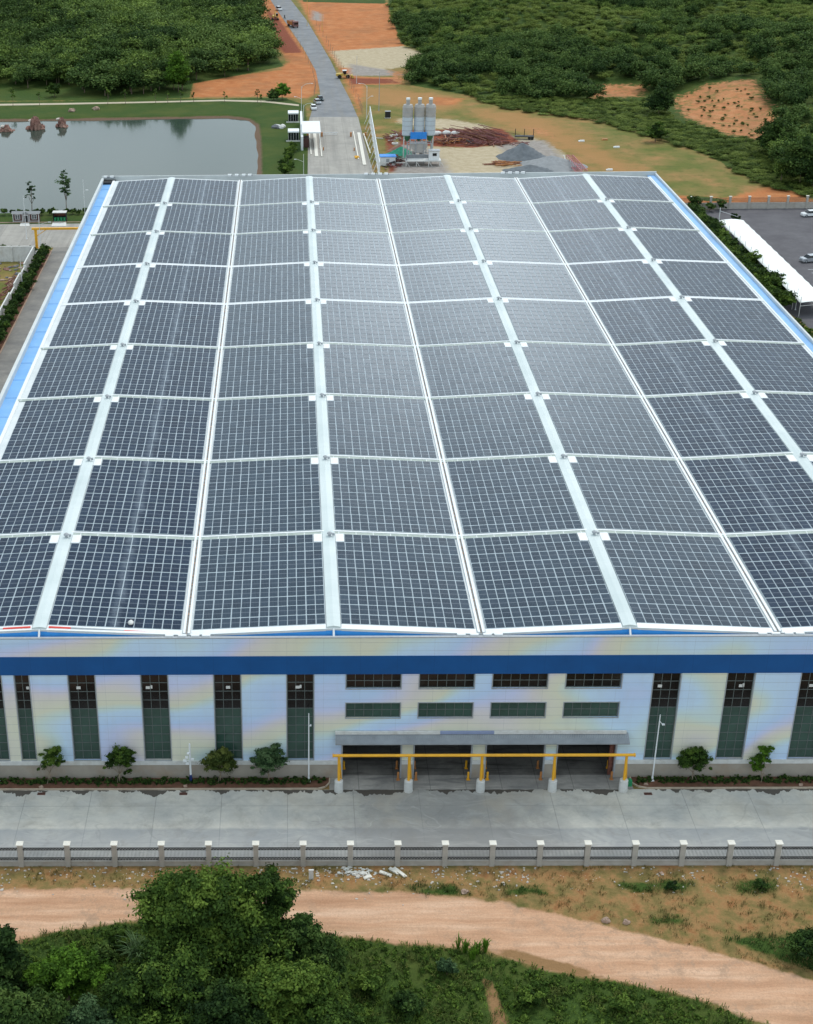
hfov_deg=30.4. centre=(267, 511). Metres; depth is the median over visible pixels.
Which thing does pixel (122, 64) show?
woodland tree
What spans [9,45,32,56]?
woodland tree
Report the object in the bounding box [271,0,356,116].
road
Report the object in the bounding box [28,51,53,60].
woodland tree
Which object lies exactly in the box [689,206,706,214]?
roadside tree
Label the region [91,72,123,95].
woodland tree
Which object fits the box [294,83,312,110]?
street lamp
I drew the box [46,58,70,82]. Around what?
woodland tree
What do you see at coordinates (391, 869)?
broken slab
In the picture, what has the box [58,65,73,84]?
woodland tree
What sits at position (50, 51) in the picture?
woodland tree
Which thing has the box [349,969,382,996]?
bush
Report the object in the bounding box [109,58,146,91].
woodland tree
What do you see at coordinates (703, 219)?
roadside tree
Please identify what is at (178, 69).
tree
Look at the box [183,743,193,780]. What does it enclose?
camera pole
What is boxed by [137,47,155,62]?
woodland tree
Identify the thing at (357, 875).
rubble heap
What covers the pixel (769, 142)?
woodland tree
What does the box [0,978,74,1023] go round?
tree
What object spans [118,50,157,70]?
woodland tree
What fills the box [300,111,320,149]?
gatehouse
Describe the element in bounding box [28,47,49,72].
woodland tree
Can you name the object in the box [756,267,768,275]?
roadside tree
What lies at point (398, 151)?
netted heap
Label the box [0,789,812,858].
yard pavement
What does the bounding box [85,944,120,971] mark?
bush
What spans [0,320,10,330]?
hedge shrub
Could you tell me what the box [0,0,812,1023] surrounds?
ground
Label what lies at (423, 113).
batching plant
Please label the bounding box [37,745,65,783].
tree
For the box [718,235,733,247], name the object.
roadside tree
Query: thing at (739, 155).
scrub
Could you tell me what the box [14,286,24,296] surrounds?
hedge shrub
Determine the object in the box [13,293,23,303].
hedge shrub
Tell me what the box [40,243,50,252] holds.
hedge shrub
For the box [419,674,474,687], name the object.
window
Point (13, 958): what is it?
tree
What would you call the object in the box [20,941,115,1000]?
tree
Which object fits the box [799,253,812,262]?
parked car
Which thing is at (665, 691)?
window
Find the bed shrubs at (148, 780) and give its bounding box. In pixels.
[0,773,812,786]
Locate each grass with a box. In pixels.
[5,864,812,975]
[409,874,812,969]
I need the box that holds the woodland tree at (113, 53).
[102,46,123,60]
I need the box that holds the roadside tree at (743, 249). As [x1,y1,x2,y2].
[731,243,748,253]
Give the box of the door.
[23,215,28,221]
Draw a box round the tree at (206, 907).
[122,855,297,987]
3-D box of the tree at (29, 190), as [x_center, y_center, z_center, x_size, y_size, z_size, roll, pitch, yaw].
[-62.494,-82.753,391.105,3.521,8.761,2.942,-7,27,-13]
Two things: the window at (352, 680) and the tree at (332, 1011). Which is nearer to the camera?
the tree at (332, 1011)
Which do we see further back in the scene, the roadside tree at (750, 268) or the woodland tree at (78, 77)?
the woodland tree at (78, 77)
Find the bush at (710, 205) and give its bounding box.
[705,202,715,208]
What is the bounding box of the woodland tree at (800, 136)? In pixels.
[793,131,811,140]
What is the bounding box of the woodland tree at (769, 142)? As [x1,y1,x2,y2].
[765,138,782,148]
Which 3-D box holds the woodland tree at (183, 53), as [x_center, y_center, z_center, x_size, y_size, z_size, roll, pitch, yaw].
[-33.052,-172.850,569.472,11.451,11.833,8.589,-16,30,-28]
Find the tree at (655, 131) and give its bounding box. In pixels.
[644,121,669,141]
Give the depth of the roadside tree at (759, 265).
333.87 m
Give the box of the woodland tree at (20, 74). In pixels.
[12,64,39,87]
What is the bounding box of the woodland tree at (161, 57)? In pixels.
[155,49,172,70]
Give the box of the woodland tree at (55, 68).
[41,62,69,83]
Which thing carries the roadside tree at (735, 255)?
on the ground at (556, 936)
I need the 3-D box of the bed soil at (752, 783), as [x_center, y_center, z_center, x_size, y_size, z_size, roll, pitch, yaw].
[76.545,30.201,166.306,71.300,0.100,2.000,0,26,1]
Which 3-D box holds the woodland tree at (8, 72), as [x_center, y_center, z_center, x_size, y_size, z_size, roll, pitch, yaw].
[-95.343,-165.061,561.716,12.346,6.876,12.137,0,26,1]
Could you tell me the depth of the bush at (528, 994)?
136.00 m
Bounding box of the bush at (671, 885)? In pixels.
[664,880,679,891]
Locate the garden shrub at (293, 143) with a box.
[289,141,297,147]
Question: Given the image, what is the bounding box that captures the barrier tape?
[0,626,134,630]
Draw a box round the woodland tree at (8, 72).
[0,66,22,83]
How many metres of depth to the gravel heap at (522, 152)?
441.49 m
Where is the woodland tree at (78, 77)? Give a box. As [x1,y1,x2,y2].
[63,66,97,92]
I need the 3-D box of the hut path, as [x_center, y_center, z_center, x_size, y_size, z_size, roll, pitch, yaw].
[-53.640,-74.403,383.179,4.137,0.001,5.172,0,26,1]
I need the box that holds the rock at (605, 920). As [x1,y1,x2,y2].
[601,917,609,922]
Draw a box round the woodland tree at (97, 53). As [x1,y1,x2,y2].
[83,46,111,68]
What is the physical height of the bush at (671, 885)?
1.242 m
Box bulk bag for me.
[442,130,450,134]
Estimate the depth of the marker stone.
152.51 m
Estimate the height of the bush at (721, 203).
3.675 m
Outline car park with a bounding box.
[705,208,812,327]
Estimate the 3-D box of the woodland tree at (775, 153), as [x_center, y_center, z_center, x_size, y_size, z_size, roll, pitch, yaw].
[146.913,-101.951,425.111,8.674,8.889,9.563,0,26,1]
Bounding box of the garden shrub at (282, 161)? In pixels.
[277,159,286,163]
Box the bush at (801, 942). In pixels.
[784,926,812,959]
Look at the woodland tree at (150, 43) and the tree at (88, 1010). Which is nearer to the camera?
the tree at (88, 1010)
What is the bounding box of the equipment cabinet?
[385,111,390,117]
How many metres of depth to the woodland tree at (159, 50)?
570.30 m
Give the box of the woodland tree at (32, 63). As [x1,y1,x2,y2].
[11,57,41,71]
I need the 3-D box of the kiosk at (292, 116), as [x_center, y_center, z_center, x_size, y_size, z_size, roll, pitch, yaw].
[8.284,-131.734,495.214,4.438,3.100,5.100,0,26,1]
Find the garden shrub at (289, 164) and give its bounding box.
[282,160,294,173]
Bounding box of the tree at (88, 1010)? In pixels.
[57,992,118,1023]
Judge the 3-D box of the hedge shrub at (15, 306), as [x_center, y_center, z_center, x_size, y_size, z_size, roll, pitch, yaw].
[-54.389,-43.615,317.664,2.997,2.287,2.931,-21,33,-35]
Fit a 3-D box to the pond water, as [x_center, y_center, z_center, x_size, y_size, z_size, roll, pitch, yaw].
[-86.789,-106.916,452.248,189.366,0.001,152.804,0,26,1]
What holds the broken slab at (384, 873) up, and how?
on the ground at (556, 936)
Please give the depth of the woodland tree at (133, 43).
577.30 m
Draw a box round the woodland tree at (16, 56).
[4,49,29,67]
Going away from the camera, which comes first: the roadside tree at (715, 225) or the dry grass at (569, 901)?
the dry grass at (569, 901)
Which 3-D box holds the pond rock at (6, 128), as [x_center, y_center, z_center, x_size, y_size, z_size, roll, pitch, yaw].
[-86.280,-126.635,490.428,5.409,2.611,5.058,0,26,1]
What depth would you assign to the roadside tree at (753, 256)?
338.12 m
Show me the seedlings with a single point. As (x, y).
(724, 107)
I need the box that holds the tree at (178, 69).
[161,50,192,91]
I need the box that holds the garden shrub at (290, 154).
[284,151,293,159]
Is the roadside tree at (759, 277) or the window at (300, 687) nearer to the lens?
the window at (300, 687)
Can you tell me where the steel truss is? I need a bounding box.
[364,107,379,173]
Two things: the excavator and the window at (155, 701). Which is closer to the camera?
the window at (155, 701)
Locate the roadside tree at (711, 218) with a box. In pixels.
[703,215,720,224]
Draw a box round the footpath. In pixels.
[0,100,298,105]
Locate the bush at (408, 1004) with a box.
[389,988,426,1022]
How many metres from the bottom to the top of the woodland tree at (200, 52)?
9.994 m
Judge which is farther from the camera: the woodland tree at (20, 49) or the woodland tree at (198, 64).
the woodland tree at (20, 49)
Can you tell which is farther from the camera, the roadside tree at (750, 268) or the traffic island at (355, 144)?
the traffic island at (355, 144)
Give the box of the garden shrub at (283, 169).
[278,163,291,173]
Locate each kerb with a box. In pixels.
[0,222,78,353]
[0,777,329,789]
[629,776,812,788]
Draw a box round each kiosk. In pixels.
[286,110,299,122]
[286,128,299,141]
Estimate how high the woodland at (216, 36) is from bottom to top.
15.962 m
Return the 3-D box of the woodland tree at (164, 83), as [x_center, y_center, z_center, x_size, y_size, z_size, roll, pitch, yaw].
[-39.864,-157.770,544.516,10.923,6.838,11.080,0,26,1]
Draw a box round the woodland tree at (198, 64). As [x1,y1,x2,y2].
[186,56,212,79]
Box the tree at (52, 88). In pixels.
[45,83,62,96]
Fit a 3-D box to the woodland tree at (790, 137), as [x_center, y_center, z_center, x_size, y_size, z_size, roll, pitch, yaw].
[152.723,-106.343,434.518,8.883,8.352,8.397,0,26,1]
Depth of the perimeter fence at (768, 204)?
387.85 m
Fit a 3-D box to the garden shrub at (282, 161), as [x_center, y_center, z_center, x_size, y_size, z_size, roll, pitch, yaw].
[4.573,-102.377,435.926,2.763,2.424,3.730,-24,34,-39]
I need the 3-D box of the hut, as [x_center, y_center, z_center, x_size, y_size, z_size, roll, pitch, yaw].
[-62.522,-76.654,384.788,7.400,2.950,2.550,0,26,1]
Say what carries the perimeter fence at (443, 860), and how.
on the ground at (556, 936)
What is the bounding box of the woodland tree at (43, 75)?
[34,67,58,84]
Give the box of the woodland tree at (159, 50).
[150,43,173,56]
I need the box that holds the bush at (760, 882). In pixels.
[754,878,770,887]
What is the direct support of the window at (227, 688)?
in the warehouse
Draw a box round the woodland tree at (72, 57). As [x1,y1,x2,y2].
[56,49,83,66]
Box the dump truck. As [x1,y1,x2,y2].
[287,20,298,27]
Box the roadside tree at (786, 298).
[769,288,799,305]
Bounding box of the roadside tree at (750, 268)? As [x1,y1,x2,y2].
[746,261,761,274]
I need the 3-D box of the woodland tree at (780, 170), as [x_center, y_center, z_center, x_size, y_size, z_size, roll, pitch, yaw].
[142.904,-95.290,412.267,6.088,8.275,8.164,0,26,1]
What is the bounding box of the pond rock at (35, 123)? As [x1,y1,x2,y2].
[25,116,44,130]
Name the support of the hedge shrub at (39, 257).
on the bed soil at (19, 308)
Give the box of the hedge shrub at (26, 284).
[18,279,31,288]
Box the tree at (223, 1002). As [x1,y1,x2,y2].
[179,974,281,1023]
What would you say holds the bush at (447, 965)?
on the ground at (556, 936)
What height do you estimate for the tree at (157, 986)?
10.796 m
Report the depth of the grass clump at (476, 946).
142.49 m
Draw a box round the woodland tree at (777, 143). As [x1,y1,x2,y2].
[766,136,791,156]
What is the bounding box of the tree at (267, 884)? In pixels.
[234,862,300,980]
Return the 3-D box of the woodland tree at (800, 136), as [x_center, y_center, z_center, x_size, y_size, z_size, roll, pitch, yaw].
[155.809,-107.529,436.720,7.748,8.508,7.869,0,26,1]
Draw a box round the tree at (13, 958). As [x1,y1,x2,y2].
[0,923,38,993]
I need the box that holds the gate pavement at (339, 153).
[308,117,372,173]
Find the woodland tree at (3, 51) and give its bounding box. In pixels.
[0,41,11,55]
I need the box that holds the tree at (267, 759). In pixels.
[248,743,289,779]
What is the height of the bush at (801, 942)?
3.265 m
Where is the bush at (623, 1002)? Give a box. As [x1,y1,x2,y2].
[608,991,634,1011]
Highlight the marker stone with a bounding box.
[309,869,313,879]
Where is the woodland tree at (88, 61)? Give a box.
[74,55,96,69]
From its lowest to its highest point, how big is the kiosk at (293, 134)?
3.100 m
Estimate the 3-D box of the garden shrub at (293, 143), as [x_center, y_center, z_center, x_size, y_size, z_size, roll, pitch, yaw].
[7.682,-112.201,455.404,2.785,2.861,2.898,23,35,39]
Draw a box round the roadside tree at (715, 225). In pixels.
[705,219,725,230]
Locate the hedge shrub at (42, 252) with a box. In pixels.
[34,248,47,256]
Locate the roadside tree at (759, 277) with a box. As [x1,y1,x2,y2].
[752,271,775,283]
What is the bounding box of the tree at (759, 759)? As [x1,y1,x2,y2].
[747,745,774,780]
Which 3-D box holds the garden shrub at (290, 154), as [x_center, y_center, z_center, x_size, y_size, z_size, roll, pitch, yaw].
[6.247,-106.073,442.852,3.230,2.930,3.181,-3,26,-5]
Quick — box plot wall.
[0,246,34,319]
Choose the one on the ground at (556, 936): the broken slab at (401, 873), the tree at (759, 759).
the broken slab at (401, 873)
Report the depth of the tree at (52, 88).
536.89 m
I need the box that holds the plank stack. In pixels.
[484,160,521,165]
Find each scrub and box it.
[385,0,812,129]
[389,0,812,51]
[467,91,812,196]
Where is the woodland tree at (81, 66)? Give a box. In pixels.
[68,62,91,88]
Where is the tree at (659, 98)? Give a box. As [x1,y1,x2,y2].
[640,84,677,112]
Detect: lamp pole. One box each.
[308,713,310,781]
[651,715,664,780]
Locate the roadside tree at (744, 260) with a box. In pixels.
[737,255,754,267]
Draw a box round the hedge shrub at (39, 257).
[33,254,45,262]
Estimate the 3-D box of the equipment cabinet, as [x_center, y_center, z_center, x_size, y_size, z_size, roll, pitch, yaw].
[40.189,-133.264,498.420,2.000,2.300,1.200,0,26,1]
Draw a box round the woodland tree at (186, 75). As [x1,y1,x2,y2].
[162,59,194,89]
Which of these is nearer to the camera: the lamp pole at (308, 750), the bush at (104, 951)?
the bush at (104, 951)
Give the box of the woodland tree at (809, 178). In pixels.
[801,170,812,184]
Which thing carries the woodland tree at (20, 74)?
on the ground at (556, 936)
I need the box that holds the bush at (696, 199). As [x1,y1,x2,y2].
[687,195,704,204]
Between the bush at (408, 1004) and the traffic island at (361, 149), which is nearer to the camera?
the bush at (408, 1004)
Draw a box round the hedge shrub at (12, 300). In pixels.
[9,296,17,304]
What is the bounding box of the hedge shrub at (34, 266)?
[29,263,38,271]
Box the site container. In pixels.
[379,154,395,165]
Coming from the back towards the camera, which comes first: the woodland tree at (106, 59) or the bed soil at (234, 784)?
the woodland tree at (106, 59)
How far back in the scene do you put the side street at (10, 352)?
317.43 m
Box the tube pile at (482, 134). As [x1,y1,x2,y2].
[440,124,514,146]
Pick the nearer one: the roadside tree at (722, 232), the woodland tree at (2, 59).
the roadside tree at (722, 232)
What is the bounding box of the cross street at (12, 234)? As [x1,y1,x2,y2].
[0,224,79,247]
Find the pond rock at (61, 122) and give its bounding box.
[55,117,68,127]
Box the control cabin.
[428,149,439,159]
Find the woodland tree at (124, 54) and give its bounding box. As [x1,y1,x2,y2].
[119,48,139,58]
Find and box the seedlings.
[686,86,767,135]
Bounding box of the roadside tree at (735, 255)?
[733,250,741,259]
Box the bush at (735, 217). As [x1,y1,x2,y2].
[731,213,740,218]
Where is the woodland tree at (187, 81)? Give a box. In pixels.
[160,75,192,89]
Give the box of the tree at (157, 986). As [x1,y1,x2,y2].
[92,937,215,1023]
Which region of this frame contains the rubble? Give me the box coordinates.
[0,262,23,306]
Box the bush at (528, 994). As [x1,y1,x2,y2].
[516,978,549,1006]
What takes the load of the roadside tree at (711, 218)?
on the ground at (556, 936)
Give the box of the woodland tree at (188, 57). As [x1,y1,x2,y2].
[177,47,205,65]
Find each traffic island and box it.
[313,133,317,156]
[353,131,358,159]
[357,132,365,164]
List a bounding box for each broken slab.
[363,874,371,879]
[379,870,391,876]
[389,867,398,873]
[393,867,406,877]
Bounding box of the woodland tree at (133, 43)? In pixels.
[120,35,144,50]
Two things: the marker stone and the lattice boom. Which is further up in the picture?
the lattice boom
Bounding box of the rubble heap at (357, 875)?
[337,866,377,878]
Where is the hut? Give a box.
[11,211,40,221]
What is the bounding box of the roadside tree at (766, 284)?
[760,279,775,291]
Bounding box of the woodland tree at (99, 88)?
[91,75,110,93]
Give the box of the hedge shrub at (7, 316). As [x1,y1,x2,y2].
[0,314,11,321]
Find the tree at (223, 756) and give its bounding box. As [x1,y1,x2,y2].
[197,746,238,781]
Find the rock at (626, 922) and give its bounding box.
[622,919,630,924]
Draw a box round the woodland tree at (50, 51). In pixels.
[48,46,69,57]
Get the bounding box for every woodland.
[0,0,281,63]
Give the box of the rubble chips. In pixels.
[0,867,812,899]
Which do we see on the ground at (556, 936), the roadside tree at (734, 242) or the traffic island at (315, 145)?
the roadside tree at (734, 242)
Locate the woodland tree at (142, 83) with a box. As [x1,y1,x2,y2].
[126,73,157,93]
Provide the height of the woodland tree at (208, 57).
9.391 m
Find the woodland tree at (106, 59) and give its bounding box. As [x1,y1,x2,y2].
[92,57,113,64]
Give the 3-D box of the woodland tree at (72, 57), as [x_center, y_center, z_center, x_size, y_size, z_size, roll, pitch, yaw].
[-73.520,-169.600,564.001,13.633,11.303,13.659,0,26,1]
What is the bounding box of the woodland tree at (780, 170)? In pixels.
[770,154,790,180]
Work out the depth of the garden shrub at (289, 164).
427.35 m
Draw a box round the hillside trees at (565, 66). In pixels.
[387,0,812,135]
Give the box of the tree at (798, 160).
[773,134,812,181]
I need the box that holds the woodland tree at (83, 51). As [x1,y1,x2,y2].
[68,46,89,55]
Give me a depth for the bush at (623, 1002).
135.04 m
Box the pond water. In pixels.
[0,118,257,212]
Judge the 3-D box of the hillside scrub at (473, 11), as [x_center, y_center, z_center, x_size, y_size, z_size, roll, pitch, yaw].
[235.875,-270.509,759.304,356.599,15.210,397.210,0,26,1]
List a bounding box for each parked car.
[310,104,316,109]
[313,98,320,103]
[316,95,323,100]
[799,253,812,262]
[800,209,812,216]
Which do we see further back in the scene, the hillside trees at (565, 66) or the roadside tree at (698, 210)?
the hillside trees at (565, 66)
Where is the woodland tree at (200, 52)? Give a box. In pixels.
[187,47,207,59]
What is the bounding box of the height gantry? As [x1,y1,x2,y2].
[31,227,77,248]
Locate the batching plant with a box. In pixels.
[386,97,442,166]
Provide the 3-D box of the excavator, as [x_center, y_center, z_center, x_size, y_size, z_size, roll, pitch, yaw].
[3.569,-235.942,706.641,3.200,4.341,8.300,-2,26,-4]
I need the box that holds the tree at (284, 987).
[235,949,350,1023]
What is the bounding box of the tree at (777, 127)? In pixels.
[750,116,800,149]
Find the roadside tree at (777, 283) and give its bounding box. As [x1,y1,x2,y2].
[768,273,786,291]
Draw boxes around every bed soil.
[0,251,50,349]
[0,778,328,787]
[631,777,812,786]
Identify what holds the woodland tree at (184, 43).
on the ground at (556, 936)
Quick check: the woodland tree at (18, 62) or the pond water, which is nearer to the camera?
the pond water
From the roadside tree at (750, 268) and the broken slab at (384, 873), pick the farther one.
the roadside tree at (750, 268)
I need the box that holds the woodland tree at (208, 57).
[189,48,214,61]
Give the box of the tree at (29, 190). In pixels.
[24,181,35,204]
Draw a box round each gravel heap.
[495,143,545,160]
[502,165,552,172]
[520,156,587,171]
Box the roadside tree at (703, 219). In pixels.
[693,211,707,224]
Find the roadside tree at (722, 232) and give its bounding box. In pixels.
[716,228,731,238]
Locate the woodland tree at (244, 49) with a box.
[235,42,260,70]
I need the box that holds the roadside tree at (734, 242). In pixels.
[729,237,739,245]
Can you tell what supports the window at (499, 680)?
in the warehouse
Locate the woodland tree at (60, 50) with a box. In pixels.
[52,43,83,57]
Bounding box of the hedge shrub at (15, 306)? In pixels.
[7,302,21,308]
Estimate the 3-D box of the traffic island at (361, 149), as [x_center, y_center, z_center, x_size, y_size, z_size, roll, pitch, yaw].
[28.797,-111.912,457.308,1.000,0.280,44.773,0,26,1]
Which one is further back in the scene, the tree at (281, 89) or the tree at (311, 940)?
the tree at (281, 89)
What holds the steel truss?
on the ground at (556, 936)
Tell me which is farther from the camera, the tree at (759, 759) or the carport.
the carport
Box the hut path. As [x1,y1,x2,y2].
[52,221,65,225]
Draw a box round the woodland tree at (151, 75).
[139,69,161,90]
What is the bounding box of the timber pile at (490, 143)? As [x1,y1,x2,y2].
[459,139,529,146]
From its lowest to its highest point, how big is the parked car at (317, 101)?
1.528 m
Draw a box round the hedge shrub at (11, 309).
[3,304,18,316]
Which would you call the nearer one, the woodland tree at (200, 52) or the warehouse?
the warehouse
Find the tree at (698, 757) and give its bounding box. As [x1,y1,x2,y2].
[676,745,713,779]
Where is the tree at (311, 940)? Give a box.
[276,911,348,986]
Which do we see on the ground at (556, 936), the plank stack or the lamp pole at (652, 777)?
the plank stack
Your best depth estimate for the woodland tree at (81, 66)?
548.68 m
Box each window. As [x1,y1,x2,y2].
[0,675,8,758]
[14,675,35,758]
[68,675,99,758]
[141,675,170,758]
[214,675,241,758]
[287,674,313,758]
[346,674,400,687]
[346,703,399,716]
[418,703,472,716]
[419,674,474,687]
[491,703,545,716]
[492,674,547,686]
[563,703,617,716]
[566,673,621,686]
[644,673,680,757]
[716,673,754,757]
[788,673,812,756]
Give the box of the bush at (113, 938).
[107,922,136,949]
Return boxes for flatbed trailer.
[515,129,533,139]
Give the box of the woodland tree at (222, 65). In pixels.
[208,56,239,75]
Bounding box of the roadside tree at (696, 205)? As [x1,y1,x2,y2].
[687,202,702,210]
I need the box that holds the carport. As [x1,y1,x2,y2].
[719,216,812,316]
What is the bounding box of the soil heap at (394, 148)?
[388,145,408,151]
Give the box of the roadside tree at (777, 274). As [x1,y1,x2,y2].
[767,270,785,277]
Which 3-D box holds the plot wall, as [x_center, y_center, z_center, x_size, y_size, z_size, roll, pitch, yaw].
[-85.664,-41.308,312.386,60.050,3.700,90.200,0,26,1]
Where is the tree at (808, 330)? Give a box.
[803,327,812,334]
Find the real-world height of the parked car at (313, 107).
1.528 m
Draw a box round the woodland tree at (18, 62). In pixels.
[6,56,37,66]
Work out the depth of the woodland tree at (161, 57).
553.98 m
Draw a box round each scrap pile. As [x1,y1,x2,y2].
[372,154,404,169]
[376,130,416,141]
[423,133,479,145]
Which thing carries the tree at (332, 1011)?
on the ground at (556, 936)
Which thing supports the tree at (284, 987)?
on the ground at (556, 936)
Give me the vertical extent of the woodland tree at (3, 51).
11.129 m
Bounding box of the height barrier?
[333,753,635,792]
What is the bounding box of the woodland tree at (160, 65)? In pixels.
[151,58,171,85]
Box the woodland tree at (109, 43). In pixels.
[100,37,122,49]
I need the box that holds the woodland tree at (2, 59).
[0,54,8,67]
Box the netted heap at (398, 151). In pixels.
[386,147,411,157]
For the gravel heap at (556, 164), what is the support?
on the ground at (556, 936)
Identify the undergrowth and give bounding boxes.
[20,922,742,1023]
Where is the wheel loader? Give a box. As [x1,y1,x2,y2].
[336,70,353,78]
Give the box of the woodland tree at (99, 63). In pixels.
[95,57,119,67]
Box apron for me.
[329,775,632,789]
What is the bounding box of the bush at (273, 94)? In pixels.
[266,89,279,99]
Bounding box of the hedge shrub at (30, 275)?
[22,273,33,278]
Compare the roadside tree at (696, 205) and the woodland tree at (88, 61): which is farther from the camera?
the woodland tree at (88, 61)
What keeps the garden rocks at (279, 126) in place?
on the ground at (556, 936)
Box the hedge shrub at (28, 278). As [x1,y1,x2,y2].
[19,275,37,284]
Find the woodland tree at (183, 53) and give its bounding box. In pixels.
[169,46,192,64]
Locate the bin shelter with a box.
[52,210,66,221]
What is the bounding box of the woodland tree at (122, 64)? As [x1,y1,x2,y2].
[110,57,129,67]
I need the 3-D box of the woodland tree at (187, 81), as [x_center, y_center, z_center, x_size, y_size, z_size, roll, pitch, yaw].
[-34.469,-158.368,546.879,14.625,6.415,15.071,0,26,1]
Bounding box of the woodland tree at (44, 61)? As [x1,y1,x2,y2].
[34,56,52,72]
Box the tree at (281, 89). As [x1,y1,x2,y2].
[274,83,291,98]
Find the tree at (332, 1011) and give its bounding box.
[284,992,365,1023]
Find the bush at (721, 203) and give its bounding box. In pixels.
[716,198,726,208]
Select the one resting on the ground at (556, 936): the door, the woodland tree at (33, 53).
the woodland tree at (33, 53)
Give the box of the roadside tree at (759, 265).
[753,264,763,268]
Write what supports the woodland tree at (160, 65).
on the ground at (556, 936)
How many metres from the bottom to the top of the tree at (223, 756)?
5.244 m
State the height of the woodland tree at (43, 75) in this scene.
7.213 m
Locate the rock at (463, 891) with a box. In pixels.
[461,889,468,893]
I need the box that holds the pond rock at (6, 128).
[0,124,14,131]
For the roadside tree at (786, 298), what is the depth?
310.36 m
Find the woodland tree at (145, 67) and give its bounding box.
[135,59,152,72]
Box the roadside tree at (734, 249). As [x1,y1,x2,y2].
[727,245,741,254]
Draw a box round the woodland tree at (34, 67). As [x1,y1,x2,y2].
[13,63,42,80]
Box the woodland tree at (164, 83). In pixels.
[151,70,172,89]
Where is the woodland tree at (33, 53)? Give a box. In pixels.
[22,51,43,58]
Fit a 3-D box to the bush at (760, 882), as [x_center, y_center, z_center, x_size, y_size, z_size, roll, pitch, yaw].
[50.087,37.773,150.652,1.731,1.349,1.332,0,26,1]
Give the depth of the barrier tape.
161.50 m
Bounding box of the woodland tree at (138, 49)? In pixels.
[126,47,150,52]
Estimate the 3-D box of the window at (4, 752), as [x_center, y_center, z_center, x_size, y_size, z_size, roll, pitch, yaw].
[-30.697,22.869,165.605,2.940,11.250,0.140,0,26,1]
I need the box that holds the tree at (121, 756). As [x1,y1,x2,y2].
[102,743,135,781]
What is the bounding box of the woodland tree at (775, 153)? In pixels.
[764,137,792,160]
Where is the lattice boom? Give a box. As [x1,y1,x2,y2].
[564,155,587,171]
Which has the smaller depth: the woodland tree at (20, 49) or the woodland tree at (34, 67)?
the woodland tree at (34, 67)
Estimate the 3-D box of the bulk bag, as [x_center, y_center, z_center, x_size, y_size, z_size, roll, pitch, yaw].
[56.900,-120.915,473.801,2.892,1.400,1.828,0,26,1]
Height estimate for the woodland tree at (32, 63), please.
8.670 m
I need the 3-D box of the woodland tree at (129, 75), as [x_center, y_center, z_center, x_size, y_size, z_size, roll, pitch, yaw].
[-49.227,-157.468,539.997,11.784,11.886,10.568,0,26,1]
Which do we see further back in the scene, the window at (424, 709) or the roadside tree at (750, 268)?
the roadside tree at (750, 268)
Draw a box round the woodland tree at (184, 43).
[169,37,205,51]
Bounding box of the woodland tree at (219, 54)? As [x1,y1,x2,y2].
[207,50,227,63]
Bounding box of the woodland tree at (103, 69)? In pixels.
[90,59,121,81]
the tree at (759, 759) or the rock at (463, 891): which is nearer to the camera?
the rock at (463, 891)
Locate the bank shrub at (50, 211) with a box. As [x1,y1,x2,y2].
[47,207,55,213]
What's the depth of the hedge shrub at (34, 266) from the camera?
342.06 m
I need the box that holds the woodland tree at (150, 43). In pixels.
[138,33,165,53]
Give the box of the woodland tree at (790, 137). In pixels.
[780,134,798,146]
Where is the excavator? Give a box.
[272,12,278,19]
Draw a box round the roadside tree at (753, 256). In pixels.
[742,249,762,264]
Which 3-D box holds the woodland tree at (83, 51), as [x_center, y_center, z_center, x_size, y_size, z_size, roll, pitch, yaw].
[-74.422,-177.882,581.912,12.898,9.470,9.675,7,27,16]
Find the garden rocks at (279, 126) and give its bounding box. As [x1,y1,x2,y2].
[271,124,285,128]
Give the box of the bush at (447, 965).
[435,957,458,974]
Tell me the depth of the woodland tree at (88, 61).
554.14 m
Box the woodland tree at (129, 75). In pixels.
[118,60,147,93]
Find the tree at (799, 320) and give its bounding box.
[794,317,805,326]
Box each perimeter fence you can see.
[0,840,812,866]
[680,195,812,208]
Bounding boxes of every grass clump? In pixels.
[115,929,145,964]
[454,933,491,960]
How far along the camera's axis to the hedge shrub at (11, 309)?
312.52 m
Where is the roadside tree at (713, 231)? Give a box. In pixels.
[707,225,716,234]
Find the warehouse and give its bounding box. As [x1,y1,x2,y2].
[0,171,812,777]
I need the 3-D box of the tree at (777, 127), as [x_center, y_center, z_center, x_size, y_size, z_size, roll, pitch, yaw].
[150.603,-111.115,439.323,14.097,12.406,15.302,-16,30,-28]
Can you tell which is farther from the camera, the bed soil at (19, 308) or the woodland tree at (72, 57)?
the woodland tree at (72, 57)
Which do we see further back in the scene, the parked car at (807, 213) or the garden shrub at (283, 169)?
the garden shrub at (283, 169)
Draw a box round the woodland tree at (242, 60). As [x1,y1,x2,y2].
[221,49,257,69]
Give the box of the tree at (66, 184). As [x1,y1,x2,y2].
[55,169,71,208]
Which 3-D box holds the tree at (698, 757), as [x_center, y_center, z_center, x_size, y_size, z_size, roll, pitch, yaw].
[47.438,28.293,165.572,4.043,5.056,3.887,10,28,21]
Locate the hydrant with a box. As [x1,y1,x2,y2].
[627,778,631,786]
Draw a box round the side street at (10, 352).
[0,247,68,392]

